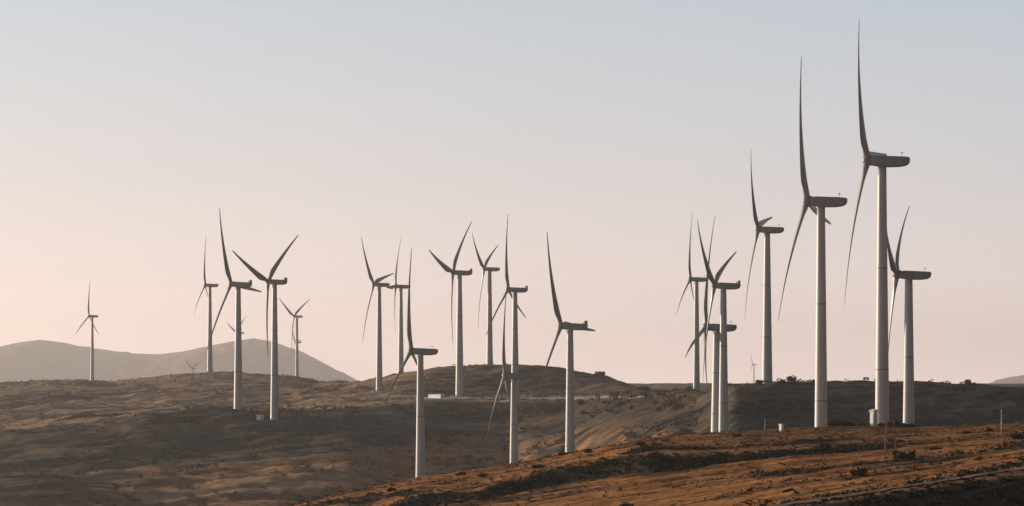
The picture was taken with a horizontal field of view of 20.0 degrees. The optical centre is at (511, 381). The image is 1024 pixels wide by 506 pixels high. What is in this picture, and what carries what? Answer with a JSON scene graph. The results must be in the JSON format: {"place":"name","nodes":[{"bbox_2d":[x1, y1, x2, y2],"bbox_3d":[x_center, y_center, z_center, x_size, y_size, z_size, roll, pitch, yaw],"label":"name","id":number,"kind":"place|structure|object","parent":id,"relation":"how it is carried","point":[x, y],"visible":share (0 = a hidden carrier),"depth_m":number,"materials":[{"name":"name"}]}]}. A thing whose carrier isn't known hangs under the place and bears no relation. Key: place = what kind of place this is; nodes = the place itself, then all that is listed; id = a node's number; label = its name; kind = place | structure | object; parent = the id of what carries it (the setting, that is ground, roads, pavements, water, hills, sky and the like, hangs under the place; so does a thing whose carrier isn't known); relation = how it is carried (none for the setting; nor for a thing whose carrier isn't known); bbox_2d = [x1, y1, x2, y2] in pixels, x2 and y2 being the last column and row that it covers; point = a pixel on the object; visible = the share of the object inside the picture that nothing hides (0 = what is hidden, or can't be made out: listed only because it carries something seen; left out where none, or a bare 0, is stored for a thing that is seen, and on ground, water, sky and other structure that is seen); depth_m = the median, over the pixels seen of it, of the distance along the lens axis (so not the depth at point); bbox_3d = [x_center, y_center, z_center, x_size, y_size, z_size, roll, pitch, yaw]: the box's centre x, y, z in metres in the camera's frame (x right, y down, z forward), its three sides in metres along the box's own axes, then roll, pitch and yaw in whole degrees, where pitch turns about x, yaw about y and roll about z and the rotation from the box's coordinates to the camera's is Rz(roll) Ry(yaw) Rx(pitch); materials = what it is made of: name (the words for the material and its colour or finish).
{"place":"outdoors","nodes":[
{"label":"outdoors","id":0,"kind":"place"},
{"bbox_2d":[0,364,1023,505],"bbox_3d":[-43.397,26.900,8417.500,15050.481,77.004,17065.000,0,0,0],"label":"ground","id":1,"kind":"structure","parent":0,"point":[30,448],"depth_m":1260.77,"materials":[{"name":"brown soil"}]},
{"bbox_2d":[75,285,98,380],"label":"wind turbine","id":2,"kind":"object","parent":1,"relation":"on","point":[92,351],"visible":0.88,"depth_m":3217.83,"materials":[{"name":"paint"}]},
{"bbox_2d":[185,359,199,373],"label":"wind turbine","id":3,"kind":"object","parent":1,"relation":"on","point":[192,367],"visible":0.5,"depth_m":6397.67,"materials":[{"name":"paint"}]},
{"bbox_2d":[194,242,218,373],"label":"wind turbine","id":4,"kind":"object","parent":1,"relation":"on","point":[209,360],"visible":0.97,"depth_m":2298.16,"materials":[{"name":"paint"}]},
{"bbox_2d":[206,208,261,409],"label":"wind turbine","id":5,"kind":"object","parent":1,"relation":"on","point":[238,396],"visible":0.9,"depth_m":1497.16,"materials":[{"name":"paint"}]},
{"bbox_2d":[256,415,263,420],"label":"transformer kiosk","id":6,"kind":"object","parent":1,"relation":"on","point":[259,417],"visible":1,"depth_m":1426.91,"materials":[{"name":"paint"}]},
{"bbox_2d":[232,235,297,419],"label":"wind turbine","id":7,"kind":"object","parent":1,"relation":"on","point":[274,410],"visible":1,"depth_m":1429.27,"materials":[{"name":"paint"}]},
{"bbox_2d":[279,298,309,376],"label":"wind turbine","id":8,"kind":"object","parent":1,"relation":"on","point":[295,315],"visible":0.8,"depth_m":3417.03,"materials":[{"name":"paint"}]},
{"bbox_2d":[290,333,301,362],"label":"wind turbine","id":9,"kind":"object","parent":1,"relation":"on","point":[295,342],"visible":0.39,"depth_m":4646.65,"materials":[{"name":"paint"}]},
{"bbox_2d":[361,236,393,391],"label":"wind turbine","id":10,"kind":"object","parent":1,"relation":"on","point":[379,384],"visible":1,"depth_m":1762.61,"materials":[{"name":"paint"}]},
{"bbox_2d":[73,386,697,505],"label":"brush","id":11,"kind":"object","parent":1,"relation":"on","point":[559,405],"visible":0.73,"depth_m":1351.79,"materials":[{"name":"brown plant"}]},
{"bbox_2d":[386,237,410,372],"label":"wind turbine","id":12,"kind":"object","parent":1,"relation":"on","point":[400,343],"visible":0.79,"depth_m":2078.36,"materials":[{"name":"paint"}]},
{"bbox_2d":[382,249,437,477],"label":"wind turbine","id":13,"kind":"object","parent":1,"relation":"on","point":[420,430],"visible":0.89,"depth_m":1127.73,"materials":[{"name":"paint"}]},
{"bbox_2d":[428,394,444,397],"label":"transformer kiosk","id":14,"kind":"object","parent":1,"relation":"on","point":[436,395],"visible":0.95,"depth_m":1609.49,"materials":[{"name":"white paint"}]},
{"bbox_2d":[437,437,452,444],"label":"bush","id":15,"kind":"object","parent":1,"relation":"on","point":[445,441],"visible":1,"depth_m":1398.88,"materials":[{"name":"green plant"}]},
{"bbox_2d":[429,221,472,396],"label":"wind turbine","id":16,"kind":"object","parent":1,"relation":"on","point":[459,392],"visible":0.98,"depth_m":1637.37,"materials":[{"name":"paint"}]},
{"bbox_2d":[455,471,465,475],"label":"bush","id":17,"kind":"object","parent":1,"relation":"on","point":[460,473],"visible":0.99,"depth_m":497.68,"materials":[{"name":"green plant"}]},
{"bbox_2d":[0,369,959,505],"bbox_3d":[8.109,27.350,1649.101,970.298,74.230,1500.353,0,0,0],"label":"thicket","id":18,"kind":"object","parent":1,"relation":"on","point":[373,422],"visible":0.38,"depth_m":1469.16,"materials":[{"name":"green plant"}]},
{"bbox_2d":[472,234,499,364],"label":"wind turbine","id":19,"kind":"object","parent":1,"relation":"on","point":[489,358],"visible":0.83,"depth_m":1957.68,"materials":[{"name":"paint"}]},
{"bbox_2d":[486,219,528,401],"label":"wind turbine","id":20,"kind":"object","parent":1,"relation":"on","point":[514,363],"visible":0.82,"depth_m":1597.39,"materials":[{"name":"paint"}]},
{"bbox_2d":[487,279,530,463],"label":"wind turbine","id":21,"kind":"object","parent":1,"relation":"on","point":[506,375],"visible":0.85,"depth_m":1223.01,"materials":[{"name":"paint"}]},
{"bbox_2d":[0,363,1023,505],"bbox_3d":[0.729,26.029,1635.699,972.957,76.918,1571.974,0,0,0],"label":"hill scrub","id":22,"kind":"object","parent":1,"relation":"on","point":[312,408],"visible":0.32,"depth_m":1431.45,"materials":[{"name":"brown plant"}]},
{"bbox_2d":[531,464,542,468],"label":"bush","id":23,"kind":"object","parent":1,"relation":"on","point":[536,466],"visible":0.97,"depth_m":469.64,"materials":[{"name":"green plant"}]},
{"bbox_2d":[533,233,594,451],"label":"wind turbine","id":24,"kind":"object","parent":1,"relation":"on","point":[569,327],"visible":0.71,"depth_m":1137.12,"materials":[{"name":"paint"}]},
{"bbox_2d":[577,399,585,404],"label":"bush","id":25,"kind":"object","parent":1,"relation":"on","point":[580,402],"visible":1,"depth_m":1499.19,"materials":[{"name":"green plant"}]},
{"bbox_2d":[583,448,592,452],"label":"bush","id":26,"kind":"object","parent":1,"relation":"on","point":[587,450],"visible":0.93,"depth_m":499.78,"materials":[{"name":"green plant"}]},
{"bbox_2d":[593,371,604,374],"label":"bush","id":27,"kind":"object","parent":1,"relation":"on","point":[599,372],"visible":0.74,"depth_m":1895.42,"materials":[{"name":"green plant"}]},
{"bbox_2d":[620,503,633,505],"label":"bush","id":28,"kind":"object","parent":1,"relation":"on","point":[624,504],"visible":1,"depth_m":344.90,"materials":[{"name":"green plant"}]},
{"bbox_2d":[634,441,645,445],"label":"bush","id":29,"kind":"object","parent":1,"relation":"on","point":[642,443],"visible":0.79,"depth_m":499.48,"materials":[{"name":"green plant"}]},
{"bbox_2d":[638,385,648,390],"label":"bush","id":30,"kind":"object","parent":1,"relation":"on","point":[641,388],"visible":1,"depth_m":1559.88,"materials":[{"name":"green plant"}]},
{"bbox_2d":[277,421,1023,505],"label":"dark scrub","id":31,"kind":"object","parent":1,"relation":"on","point":[751,488],"visible":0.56,"depth_m":423.55,"materials":[{"name":"brown plant"}]},
{"bbox_2d":[280,421,1023,505],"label":"dry grass tufts","id":32,"kind":"object","parent":1,"relation":"on","point":[674,504],"visible":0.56,"depth_m":417.37,"materials":[{"name":"brown plant"}]},
{"bbox_2d":[297,422,1023,505],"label":"gully scrub","id":33,"kind":"object","parent":1,"relation":"on","point":[853,446],"visible":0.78,"depth_m":422.84,"materials":[{"name":"brown plant"}]},
{"bbox_2d":[676,212,705,390],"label":"wind turbine","id":34,"kind":"object","parent":1,"relation":"on","point":[696,368],"visible":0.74,"depth_m":1757.76,"materials":[{"name":"paint"}]},
{"bbox_2d":[685,218,736,431],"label":"wind turbine","id":35,"kind":"object","parent":1,"relation":"on","point":[715,384],"visible":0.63,"depth_m":1017.94,"materials":[{"name":"paint"}]},
{"bbox_2d":[697,220,740,431],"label":"wind turbine","id":36,"kind":"object","parent":1,"relation":"on","point":[723,389],"visible":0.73,"depth_m":1007.88,"materials":[{"name":"paint"}]},
{"bbox_2d":[749,355,756,382],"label":"wind turbine","id":37,"kind":"object","parent":1,"relation":"on","point":[753,371],"visible":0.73,"depth_m":7497.73,"materials":[{"name":"paint"}]},
{"bbox_2d":[755,380,763,384],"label":"bush","id":38,"kind":"object","parent":1,"relation":"on","point":[759,381],"visible":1,"depth_m":1142.58,"materials":[{"name":"green plant"}]},
{"bbox_2d":[745,165,783,382],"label":"wind turbine","id":39,"kind":"object","parent":1,"relation":"on","point":[767,346],"visible":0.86,"depth_m":1211.60,"materials":[{"name":"paint"}]},
{"bbox_2d":[775,378,785,383],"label":"bush","id":40,"kind":"object","parent":1,"relation":"on","point":[782,381],"visible":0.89,"depth_m":1142.13,"materials":[{"name":"green plant"}]},
{"bbox_2d":[779,424,783,430],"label":"meter cabinet","id":41,"kind":"object","parent":1,"relation":"on","point":[781,426],"visible":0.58,"depth_m":571.72,"materials":[{"name":"white metal"}]},
{"bbox_2d":[782,488,793,492],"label":"bush","id":42,"kind":"object","parent":1,"relation":"on","point":[787,490],"visible":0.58,"depth_m":317.54,"materials":[{"name":"green plant"}]},
{"bbox_2d":[786,375,796,383],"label":"bush","id":43,"kind":"object","parent":1,"relation":"on","point":[789,379],"visible":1,"depth_m":1143.50,"materials":[{"name":"green plant"}]},
{"bbox_2d":[778,56,847,426],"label":"wind turbine","id":44,"kind":"object","parent":1,"relation":"on","point":[820,203],"visible":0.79,"depth_m":759.69,"materials":[{"name":"paint"}]},
{"bbox_2d":[819,444,828,447],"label":"bush","id":45,"kind":"object","parent":1,"relation":"on","point":[824,445],"visible":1,"depth_m":439.92,"materials":[{"name":"green plant"}]},
{"bbox_2d":[827,420,841,425],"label":"bush","id":46,"kind":"object","parent":1,"relation":"on","point":[834,423],"visible":1,"depth_m":603.46,"materials":[{"name":"green plant"}]},
{"bbox_2d":[840,421,855,425],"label":"bush","id":47,"kind":"object","parent":1,"relation":"on","point":[845,423],"visible":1,"depth_m":605.39,"materials":[{"name":"green plant"}]},
{"bbox_2d":[849,467,867,475],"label":"bush","id":48,"kind":"object","parent":1,"relation":"on","point":[860,472],"visible":1,"depth_m":329.60,"materials":[{"name":"green plant"}]},
{"bbox_2d":[857,421,867,425],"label":"bush","id":49,"kind":"object","parent":1,"relation":"on","point":[861,424],"visible":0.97,"depth_m":607.71,"materials":[{"name":"green plant"}]},
{"bbox_2d":[869,409,877,425],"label":"transformer kiosk","id":50,"kind":"object","parent":1,"relation":"on","point":[873,417],"visible":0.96,"depth_m":606.57,"materials":[{"name":"beige paint"}]},
{"bbox_2d":[844,19,909,423],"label":"wind turbine","id":51,"kind":"object","parent":1,"relation":"on","point":[881,161],"visible":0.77,"depth_m":717.78,"materials":[{"name":"paint"}]},
{"bbox_2d":[883,420,896,460],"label":"lattice mast","id":52,"kind":"object","parent":1,"relation":"on","point":[886,438],"visible":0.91,"depth_m":374.53,"materials":[{"name":"metal"}]},
{"bbox_2d":[883,421,907,426],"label":"bush","id":53,"kind":"object","parent":1,"relation":"on","point":[899,424],"visible":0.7,"depth_m":608.24,"materials":[{"name":"green plant"}]},
{"bbox_2d":[887,439,905,442],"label":"bush","id":54,"kind":"object","parent":1,"relation":"on","point":[897,441],"visible":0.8,"depth_m":454.58,"materials":[{"name":"green plant"}]},
{"bbox_2d":[892,450,917,461],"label":"bush","id":55,"kind":"object","parent":1,"relation":"on","point":[899,455],"visible":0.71,"depth_m":371.85,"materials":[{"name":"green plant"}]},
{"bbox_2d":[789,469,1023,505],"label":"verge scrub","id":56,"kind":"object","parent":1,"relation":"on","point":[929,489],"visible":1,"depth_m":227.33,"materials":[{"name":"brown plant"}]},
{"bbox_2d":[901,423,915,426],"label":"bush","id":57,"kind":"object","parent":1,"relation":"on","point":[911,425],"visible":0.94,"depth_m":611.68,"materials":[{"name":"green plant"}]},
{"bbox_2d":[887,206,930,423],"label":"wind turbine","id":58,"kind":"object","parent":1,"relation":"on","point":[908,393],"visible":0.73,"depth_m":902.91,"materials":[{"name":"paint"}]},
{"bbox_2d":[963,379,975,385],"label":"bush","id":59,"kind":"object","parent":1,"relation":"on","point":[968,382],"visible":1,"depth_m":1143.61,"materials":[{"name":"green plant"}]},
{"bbox_2d":[1010,432,1023,438],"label":"bush","id":60,"kind":"object","parent":1,"relation":"on","point":[1017,436],"visible":0.99,"depth_m":419.42,"materials":[{"name":"green plant"}]},
{"bbox_2d":[0,338,1023,383],"bbox_3d":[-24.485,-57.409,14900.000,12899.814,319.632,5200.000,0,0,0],"label":"mountains","id":61,"kind":"structure","parent":0,"point":[36,360],"depth_m":13681.86,"materials":[{"name":"grey stone"}]},
{"bbox_2d":[0,0,1023,383],"label":"sky","id":62,"kind":"structure","parent":0,"point":[598,127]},
{"bbox_2d":[424,395,649,400],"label":"road","id":63,"kind":"structure","parent":0,"point":[549,398],"depth_m":1610.71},
{"bbox_2d":[771,468,1023,505],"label":"track","id":64,"kind":"structure","parent":0,"point":[856,493],"depth_m":240.04,"materials":[{"name":"brown soil"}]}
]}

